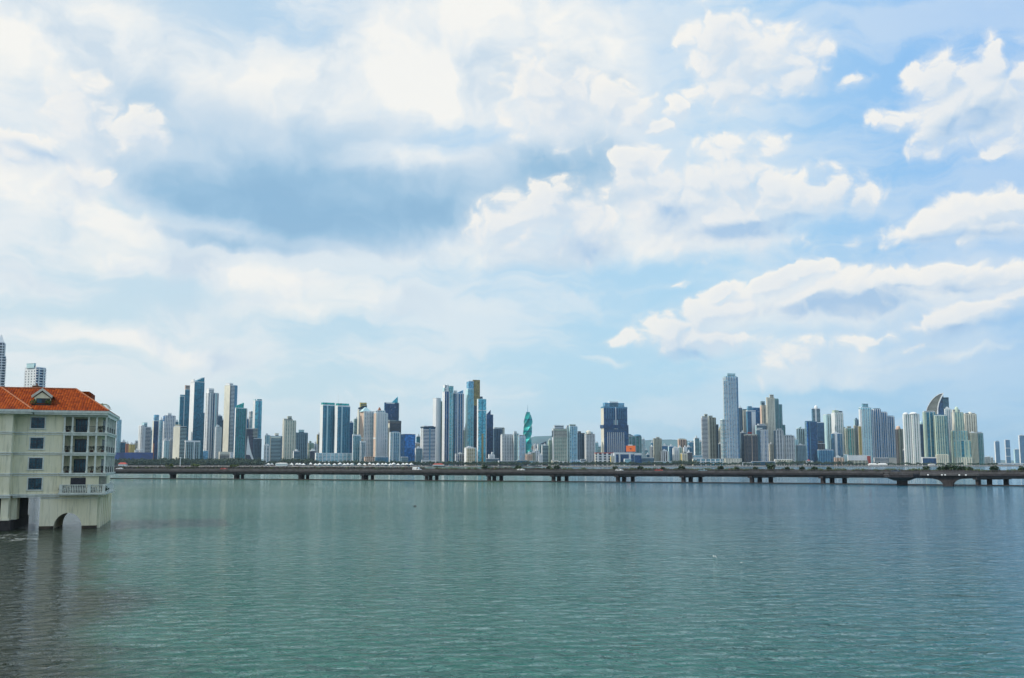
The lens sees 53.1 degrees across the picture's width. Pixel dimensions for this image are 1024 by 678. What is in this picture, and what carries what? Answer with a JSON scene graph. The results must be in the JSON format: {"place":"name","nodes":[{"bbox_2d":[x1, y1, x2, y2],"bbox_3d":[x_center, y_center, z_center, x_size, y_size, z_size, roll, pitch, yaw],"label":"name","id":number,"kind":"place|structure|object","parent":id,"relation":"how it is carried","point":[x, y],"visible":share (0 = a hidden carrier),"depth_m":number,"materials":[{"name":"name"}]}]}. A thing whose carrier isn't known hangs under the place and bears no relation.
{"place":"outdoors","nodes":[
{"label":"outdoors","id":0,"kind":"place"},
{"bbox_2d":[115,419,121,452],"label":"apartment tower","id":1,"kind":"structure","parent":0,"point":[118,436],"depth_m":2606.68,"materials":[{"name":"blue glass"}]},
{"bbox_2d":[138,422,150,452],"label":"apartment tower","id":2,"kind":"structure","parent":0,"point":[144,435],"depth_m":2600.24,"materials":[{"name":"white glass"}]},
{"bbox_2d":[151,415,159,459],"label":"apartment tower","id":3,"kind":"structure","parent":0,"point":[155,437],"depth_m":2573.45,"materials":[{"name":"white glass"}]},
{"bbox_2d":[158,417,162,458],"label":"apartment tower","id":4,"kind":"structure","parent":0,"point":[160,438],"depth_m":2645.36,"materials":[{"name":"glass"}]},
{"bbox_2d":[161,413,175,465],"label":"apartment tower","id":5,"kind":"structure","parent":0,"point":[169,421],"depth_m":2609.13,"materials":[{"name":"white glass"}]},
{"bbox_2d":[172,425,186,465],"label":"apartment tower","id":6,"kind":"structure","parent":0,"point":[179,436],"depth_m":2542.97,"materials":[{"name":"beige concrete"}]},
{"bbox_2d":[178,395,184,425],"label":"office tower","id":7,"kind":"structure","parent":0,"point":[181,408],"depth_m":2700.82,"materials":[{"name":"teal glass"}]},
{"bbox_2d":[184,385,189,439],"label":"office tower","id":8,"kind":"structure","parent":0,"point":[187,403],"depth_m":2732.33,"materials":[{"name":"teal glass"}]},
{"bbox_2d":[184,440,199,465],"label":"office tower","id":9,"kind":"structure","parent":0,"point":[192,449],"depth_m":2502.58,"materials":[{"name":"grey glass"}]},
{"bbox_2d":[188,377,204,458],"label":"office tower","id":10,"kind":"structure","parent":0,"point":[196,419],"depth_m":2646.22,"materials":[{"name":"teal glass"}]},
{"bbox_2d":[203,388,218,465],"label":"apartment tower","id":11,"kind":"structure","parent":0,"point":[211,409],"depth_m":2610.00,"materials":[{"name":"grey glass"}]},
{"bbox_2d":[214,425,221,458],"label":"apartment tower","id":12,"kind":"structure","parent":0,"point":[218,438],"depth_m":2556.21,"materials":[{"name":"white glass"}]},
{"bbox_2d":[222,383,237,454],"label":"apartment tower","id":13,"kind":"structure","parent":0,"point":[230,396],"depth_m":2595.98,"materials":[{"name":"grey glass"}]},
{"bbox_2d":[233,403,246,458],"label":"office tower","id":14,"kind":"structure","parent":0,"point":[240,425],"depth_m":2534.55,"materials":[{"name":"green glass"}]},
{"bbox_2d":[245,428,261,465],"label":"office tower","id":15,"kind":"structure","parent":0,"point":[255,443],"depth_m":2549.30,"materials":[{"name":"grey glass"}]},
{"bbox_2d":[252,399,261,437],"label":"apartment tower","id":16,"kind":"structure","parent":0,"point":[257,413],"depth_m":2655.81,"materials":[{"name":"blue glass"}]},
{"bbox_2d":[282,416,295,465],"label":"apartment tower","id":17,"kind":"structure","parent":0,"point":[289,436],"depth_m":2591.76,"materials":[{"name":"white glass"}]},
{"bbox_2d":[296,430,307,465],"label":"apartment tower","id":18,"kind":"structure","parent":0,"point":[301,441],"depth_m":2622.66,"materials":[{"name":"grey glass"}]},
{"bbox_2d":[319,402,335,452],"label":"office tower","id":19,"kind":"structure","parent":0,"point":[327,425],"depth_m":2580.24,"materials":[{"name":"teal glass"}]},
{"bbox_2d":[315,453,351,465],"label":"building","id":20,"kind":"structure","parent":0,"point":[329,457],"depth_m":2509.38,"materials":[{"name":"white glass"}]},
{"bbox_2d":[334,403,349,452],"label":"office tower","id":21,"kind":"structure","parent":0,"point":[342,430],"depth_m":2576.60,"materials":[{"name":"teal glass"}]},
{"bbox_2d":[352,434,360,465],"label":"office tower","id":22,"kind":"structure","parent":0,"point":[356,439],"depth_m":2518.56,"materials":[{"name":"teal glass"}]},
{"bbox_2d":[359,407,373,456],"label":"apartment tower","id":23,"kind":"structure","parent":0,"point":[366,424],"depth_m":2593.44,"materials":[{"name":"beige glass"}]},
{"bbox_2d":[373,407,387,456],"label":"apartment tower","id":24,"kind":"structure","parent":0,"point":[380,442],"depth_m":2585.19,"materials":[{"name":"white glass"}]},
{"bbox_2d":[384,397,398,420],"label":"office tower","id":25,"kind":"structure","parent":0,"point":[391,409],"depth_m":2679.99,"materials":[{"name":"blue glass"}]},
{"bbox_2d":[387,420,400,465],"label":"office tower","id":26,"kind":"structure","parent":0,"point":[394,425],"depth_m":2623.22,"materials":[{"name":"grey glass"}]},
{"bbox_2d":[389,431,399,465],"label":"office tower","id":27,"kind":"structure","parent":0,"point":[394,444],"depth_m":2512.42,"materials":[{"name":"blue glass"}]},
{"bbox_2d":[400,434,415,465],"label":"office tower","id":28,"kind":"structure","parent":0,"point":[407,445],"depth_m":2544.77,"materials":[{"name":"blue glass"}]},
{"bbox_2d":[420,426,435,462],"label":"apartment tower","id":29,"kind":"structure","parent":0,"point":[427,440],"depth_m":2545.22,"materials":[{"name":"white glass"}]},
{"bbox_2d":[433,398,441,461],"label":"apartment tower","id":30,"kind":"structure","parent":0,"point":[437,413],"depth_m":2619.75,"materials":[{"name":"white glass"}]},
{"bbox_2d":[442,384,453,465],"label":"apartment tower","id":31,"kind":"structure","parent":0,"point":[447,423],"depth_m":2607.87,"materials":[{"name":"white glass"}]},
{"bbox_2d":[453,390,463,465],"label":"apartment tower","id":32,"kind":"structure","parent":0,"point":[458,422],"depth_m":2623.96,"materials":[{"name":"blue glass"}]},
{"bbox_2d":[465,381,473,447],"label":"office tower","id":33,"kind":"structure","parent":0,"point":[469,415],"depth_m":2640.69,"materials":[{"name":"blue glass"}]},
{"bbox_2d":[464,446,475,465],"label":"office tower","id":34,"kind":"structure","parent":0,"point":[470,454],"depth_m":2487.06,"materials":[{"name":"beige glass"}]},
{"bbox_2d":[473,380,479,460],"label":"office tower","id":35,"kind":"structure","parent":0,"point":[476,389],"depth_m":2677.77,"materials":[{"name":"glass"}]},
{"bbox_2d":[477,396,486,465],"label":"office tower","id":36,"kind":"structure","parent":0,"point":[481,428],"depth_m":2515.84,"materials":[{"name":"blue glass"}]},
{"bbox_2d":[486,410,492,457],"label":"office tower","id":37,"kind":"structure","parent":0,"point":[489,433],"depth_m":2633.50,"materials":[{"name":"blue glass"}]},
{"bbox_2d":[493,427,504,460],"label":"apartment tower","id":38,"kind":"structure","parent":0,"point":[498,432],"depth_m":2601.08,"materials":[{"name":"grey glass"}]},
{"bbox_2d":[500,434,512,460],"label":"apartment tower","id":39,"kind":"structure","parent":0,"point":[506,447],"depth_m":2519.44,"materials":[{"name":"white glass"}]},
{"bbox_2d":[0,464,1023,677],"bbox_3d":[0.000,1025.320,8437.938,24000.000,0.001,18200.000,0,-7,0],"label":"water","id":40,"kind":"structure","parent":0,"point":[250,576],"depth_m":95.81,"materials":[{"name":"teal liquid"}]},
{"bbox_2d":[0,383,119,530],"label":"waterside house","id":41,"kind":"structure","parent":40,"relation":"in","point":[36,441],"depth_m":171.59,"materials":[{"name":"paint"}]},
{"bbox_2d":[26,477,42,490],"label":"window","id":42,"kind":"structure","parent":41,"relation":"in","point":[33,483],"depth_m":170.03,"materials":[{"name":"glass"}]},
{"bbox_2d":[27,457,43,469],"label":"window","id":43,"kind":"structure","parent":41,"relation":"in","point":[34,463],"depth_m":170.40,"materials":[{"name":"glass"}]},
{"bbox_2d":[28,436,44,449],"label":"window","id":44,"kind":"structure","parent":41,"relation":"in","point":[35,443],"depth_m":170.82,"materials":[{"name":"glass"}]},
{"bbox_2d":[29,416,45,429],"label":"window","id":45,"kind":"structure","parent":41,"relation":"in","point":[36,422],"depth_m":171.23,"materials":[{"name":"glass"}]},
{"bbox_2d":[70,478,85,492],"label":"french door","id":46,"kind":"structure","parent":41,"relation":"in","point":[74,481],"depth_m":171.95,"materials":[{"name":"black glass"}]},
{"bbox_2d":[73,459,85,472],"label":"french door","id":47,"kind":"structure","parent":41,"relation":"in","point":[79,464],"depth_m":174.61,"materials":[{"name":"blue glass"}]},
{"bbox_2d":[74,439,86,451],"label":"french door","id":48,"kind":"structure","parent":41,"relation":"in","point":[78,442],"depth_m":175.04,"materials":[{"name":"blue glass"}]},
{"bbox_2d":[75,419,87,431],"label":"french door","id":49,"kind":"structure","parent":41,"relation":"in","point":[79,422],"depth_m":175.42,"materials":[{"name":"blue glass"}]},
{"bbox_2d":[110,468,1023,485],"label":"viaduct","id":50,"kind":"object","parent":40,"relation":"in","point":[683,475],"visible":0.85,"depth_m":567.90,"materials":[{"name":"concrete"}]},
{"bbox_2d":[114,466,1018,471],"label":"median hedge","id":51,"kind":"object","parent":50,"relation":"on","point":[256,467],"visible":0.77,"depth_m":647.15,"materials":[{"name":"green plant"}]},
{"bbox_2d":[883,472,919,485],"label":"lookout platform","id":52,"kind":"structure","parent":40,"relation":"in","point":[902,479],"depth_m":481.08,"materials":[{"name":"concrete"}]},
{"bbox_2d":[920,471,978,486],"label":"haunched pier","id":53,"kind":"structure","parent":40,"relation":"in","point":[947,479],"depth_m":464.08,"materials":[{"name":"concrete"}]},
{"bbox_2d":[0,0,1023,459],"label":"sky","id":54,"kind":"structure","parent":0,"point":[568,209],"materials":[{"name":"blue"}]},
{"bbox_2d":[513,431,518,460],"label":"apartment tower","id":55,"kind":"structure","parent":0,"point":[515,445],"depth_m":2523.35,"materials":[{"name":"grey glass"}]},
{"bbox_2d":[518,435,525,459],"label":"apartment tower","id":56,"kind":"structure","parent":0,"point":[521,446],"depth_m":2509.80,"materials":[{"name":"blue glass"}]},
{"bbox_2d":[523,408,532,453],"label":"spiral tower","id":57,"kind":"structure","parent":0,"point":[527,430],"depth_m":2533.29,"materials":[{"name":"teal glass"}]},
{"bbox_2d":[552,425,567,461],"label":"apartment tower","id":58,"kind":"structure","parent":0,"point":[559,443],"depth_m":2548.04,"materials":[{"name":"grey glass"}]},
{"bbox_2d":[569,424,577,461],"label":"apartment tower","id":59,"kind":"structure","parent":0,"point":[573,443],"depth_m":2559.78,"materials":[{"name":"blue glass"}]},
{"bbox_2d":[578,431,584,459],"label":"apartment tower","id":60,"kind":"structure","parent":0,"point":[581,445],"depth_m":2602.61,"materials":[{"name":"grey glass"}]},
{"bbox_2d":[585,430,594,465],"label":"apartment tower","id":61,"kind":"structure","parent":0,"point":[589,446],"depth_m":2594.73,"materials":[{"name":"white glass"}]},
{"bbox_2d":[594,452,612,465],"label":"building","id":62,"kind":"structure","parent":0,"point":[602,456],"depth_m":2535.63,"materials":[{"name":"white concrete"}]},
{"bbox_2d":[600,401,628,452],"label":"office tower","id":63,"kind":"structure","parent":0,"point":[614,427],"depth_m":2617.22,"materials":[{"name":"blue glass"}]},
{"bbox_2d":[629,434,641,456],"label":"office tower","id":64,"kind":"structure","parent":0,"point":[635,440],"depth_m":2689.70,"materials":[{"name":"blue glass"}]},
{"bbox_2d":[261,436,1013,462],"bbox_3d":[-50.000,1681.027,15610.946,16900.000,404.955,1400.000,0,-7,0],"label":"hills","id":65,"kind":"structure","parent":0,"point":[538,439],"depth_m":15416.46,"materials":[{"name":"green plant"}]},
{"bbox_2d":[653,437,661,460],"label":"apartment tower","id":66,"kind":"structure","parent":0,"point":[657,445],"depth_m":2661.41,"materials":[{"name":"brown glass"}]},
{"bbox_2d":[701,414,708,458],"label":"apartment tower","id":67,"kind":"structure","parent":0,"point":[704,439],"depth_m":2707.26,"materials":[{"name":"grey glass"}]},
{"bbox_2d":[692,459,722,465],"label":"building","id":68,"kind":"structure","parent":0,"point":[713,461],"depth_m":2635.12,"materials":[{"name":"white glass"}]},
{"bbox_2d":[708,416,718,458],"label":"apartment tower","id":69,"kind":"structure","parent":0,"point":[713,434],"depth_m":2736.81,"materials":[{"name":"grey glass"}]},
{"bbox_2d":[720,373,739,462],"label":"apartment tower","id":70,"kind":"structure","parent":0,"point":[729,435],"depth_m":2704.85,"materials":[{"name":"grey glass"}]},
{"bbox_2d":[744,432,757,461],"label":"apartment tower","id":71,"kind":"structure","parent":0,"point":[750,446],"depth_m":2714.51,"materials":[{"name":"grey glass"}]},
{"bbox_2d":[746,410,755,433],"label":"office tower","id":72,"kind":"structure","parent":0,"point":[750,420],"depth_m":2813.36,"materials":[{"name":"blue glass"}]},
{"bbox_2d":[756,428,768,460],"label":"apartment tower","id":73,"kind":"structure","parent":0,"point":[763,446],"depth_m":2719.85,"materials":[{"name":"grey glass"}]},
{"bbox_2d":[760,401,766,424],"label":"apartment tower","id":74,"kind":"structure","parent":0,"point":[763,419],"depth_m":2865.11,"materials":[{"name":"grey glass"}]},
{"bbox_2d":[766,394,775,443],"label":"apartment tower","id":75,"kind":"structure","parent":0,"point":[770,409],"depth_m":2831.55,"materials":[{"name":"brown glass"}]},
{"bbox_2d":[773,429,783,458],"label":"apartment tower","id":76,"kind":"structure","parent":0,"point":[778,436],"depth_m":2733.45,"materials":[{"name":"grey glass"}]},
{"bbox_2d":[775,399,785,434],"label":"apartment tower","id":77,"kind":"structure","parent":0,"point":[778,417],"depth_m":2869.19,"materials":[{"name":"green glass"}]},
{"bbox_2d":[784,435,794,464],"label":"apartment tower","id":78,"kind":"structure","parent":0,"point":[789,446],"depth_m":2748.54,"materials":[{"name":"grey glass"}]},
{"bbox_2d":[796,426,804,444],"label":"apartment tower","id":79,"kind":"structure","parent":0,"point":[800,434],"depth_m":2822.29,"materials":[{"name":"grey glass"}]},
{"bbox_2d":[796,443,806,464],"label":"apartment tower","id":80,"kind":"structure","parent":0,"point":[801,452],"depth_m":2756.98,"materials":[{"name":"grey glass"}]},
{"bbox_2d":[804,421,817,464],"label":"office tower","id":81,"kind":"structure","parent":0,"point":[811,441],"depth_m":2786.13,"materials":[{"name":"blue glass"}]},
{"bbox_2d":[811,405,824,442],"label":"office tower","id":82,"kind":"structure","parent":0,"point":[815,411],"depth_m":2855.43,"materials":[{"name":"blue glass"}]},
{"bbox_2d":[817,449,833,464],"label":"apartment tower","id":83,"kind":"structure","parent":0,"point":[825,455],"depth_m":2769.08,"materials":[{"name":"blue glass"}]},
{"bbox_2d":[823,414,831,448],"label":"apartment tower","id":84,"kind":"structure","parent":0,"point":[827,425],"depth_m":2894.73,"materials":[{"name":"grey glass"}]},
{"bbox_2d":[831,432,842,456],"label":"apartment tower","id":85,"kind":"structure","parent":0,"point":[836,443],"depth_m":2806.25,"materials":[{"name":"blue glass"}]},
{"bbox_2d":[831,409,844,456],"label":"apartment tower","id":86,"kind":"structure","parent":0,"point":[837,423],"depth_m":2875.95,"materials":[{"name":"white glass"}]},
{"bbox_2d":[844,426,855,454],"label":"apartment tower","id":87,"kind":"structure","parent":0,"point":[850,443],"depth_m":2864.11,"materials":[{"name":"green glass"}]},
{"bbox_2d":[853,418,858,454],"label":"apartment tower","id":88,"kind":"structure","parent":0,"point":[856,423],"depth_m":2902.74,"materials":[{"name":"grey glass"}]},
{"bbox_2d":[847,455,870,463],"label":"building","id":89,"kind":"structure","parent":0,"point":[858,457],"depth_m":2774.09,"materials":[{"name":"white concrete"}]},
{"bbox_2d":[859,404,874,462],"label":"apartment tower","id":90,"kind":"structure","parent":0,"point":[866,421],"depth_m":2865.38,"materials":[{"name":"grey glass"}]},
{"bbox_2d":[873,408,882,457],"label":"apartment tower","id":91,"kind":"structure","parent":0,"point":[878,433],"depth_m":2876.77,"materials":[{"name":"grey glass"}]},
{"bbox_2d":[881,412,888,457],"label":"apartment tower","id":92,"kind":"structure","parent":0,"point":[885,436],"depth_m":2885.85,"materials":[{"name":"grey glass"}]},
{"bbox_2d":[888,416,895,456],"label":"apartment tower","id":93,"kind":"structure","parent":0,"point":[891,435],"depth_m":2895.08,"materials":[{"name":"blue glass"}]},
{"bbox_2d":[895,426,903,463],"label":"apartment tower","id":94,"kind":"structure","parent":0,"point":[899,441],"depth_m":2917.51,"materials":[{"name":"grey glass"}]},
{"bbox_2d":[922,411,935,456],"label":"apartment tower","id":95,"kind":"structure","parent":0,"point":[929,435],"depth_m":2869.80,"materials":[{"name":"teal glass"}]},
{"bbox_2d":[926,393,948,414],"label":"sail tower","id":96,"kind":"structure","parent":0,"point":[934,404],"depth_m":2941.11,"materials":[{"name":"grey glass"}]},
{"bbox_2d":[934,415,949,464],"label":"apartment tower","id":97,"kind":"structure","parent":0,"point":[941,438],"depth_m":2852.76,"materials":[{"name":"teal glass"}]},
{"bbox_2d":[944,407,951,464],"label":"apartment tower","id":98,"kind":"structure","parent":0,"point":[947,411],"depth_m":2916.29,"materials":[{"name":"beige glass"}]},
{"bbox_2d":[950,407,972,464],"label":"apartment tower","id":99,"kind":"structure","parent":0,"point":[961,447],"depth_m":2865.62,"materials":[{"name":"teal glass"}]},
{"bbox_2d":[964,412,977,439],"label":"apartment tower","id":100,"kind":"structure","parent":0,"point":[970,421],"depth_m":2925.23,"materials":[{"name":"brown glass"}]},
{"bbox_2d":[976,432,984,464],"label":"apartment tower","id":101,"kind":"structure","parent":0,"point":[981,448],"depth_m":2867.96,"materials":[{"name":"green glass"}]},
{"bbox_2d":[1018,435,1023,462],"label":"apartment tower","id":102,"kind":"structure","parent":0,"point":[1021,446],"depth_m":7252.01,"materials":[{"name":"blue glass"}]},
{"bbox_3d":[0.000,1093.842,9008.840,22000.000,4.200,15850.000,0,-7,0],"label":"shore land","id":103,"kind":"structure","parent":0,"visible":0},
{"bbox_2d":[0,335,6,386],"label":"apartment tower","id":104,"kind":"structure","parent":103,"relation":"on","point":[3,359],"depth_m":1311.38,"materials":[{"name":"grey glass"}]},
{"bbox_2d":[24,363,46,386],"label":"apartment tower","id":105,"kind":"structure","parent":103,"relation":"on","point":[34,374],"depth_m":1308.22,"materials":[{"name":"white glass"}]},
{"bbox_2d":[115,452,152,465],"bbox_3d":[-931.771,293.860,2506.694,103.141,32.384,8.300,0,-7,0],"label":"site fence","id":106,"kind":"object","parent":103,"relation":"on","point":[149,455],"visible":0.34,"depth_m":2503.90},
{"bbox_2d":[270,433,281,465],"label":"apartment tower","id":107,"kind":"structure","parent":103,"relation":"on","point":[276,447],"depth_m":2559.71,"materials":[{"name":"grey glass"}]},
{"bbox_2d":[114,457,997,465],"bbox_3d":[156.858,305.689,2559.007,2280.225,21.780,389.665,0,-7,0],"label":"shoreline trees","id":108,"kind":"object","parent":103,"relation":"on","point":[141,461],"visible":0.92,"depth_m":2411.25,"materials":[{"name":"green plant"}]},
{"bbox_2d":[114,465,1023,466],"bbox_3d":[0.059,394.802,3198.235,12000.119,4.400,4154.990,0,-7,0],"label":"sea wall","id":109,"kind":"structure","parent":103,"relation":"on","point":[638,466],"depth_m":2406.61,"materials":[{"name":"grey concrete"}]},
{"bbox_2d":[613,452,641,465],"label":"building","id":110,"kind":"structure","parent":103,"relation":"on","point":[622,456],"depth_m":2552.14,"materials":[{"name":"white glass"}]},
{"bbox_2d":[902,412,912,464],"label":"apartment tower","id":111,"kind":"structure","parent":103,"relation":"on","point":[907,439],"depth_m":2875.68,"materials":[{"name":"white glass"}]},
{"bbox_2d":[909,412,921,464],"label":"apartment tower","id":112,"kind":"structure","parent":103,"relation":"on","point":[915,429],"depth_m":2871.84,"materials":[{"name":"white glass"}]},
{"bbox_2d":[969,431,978,464],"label":"apartment tower","id":113,"kind":"structure","parent":103,"relation":"on","point":[973,437],"depth_m":2864.16,"materials":[{"name":"green glass"}]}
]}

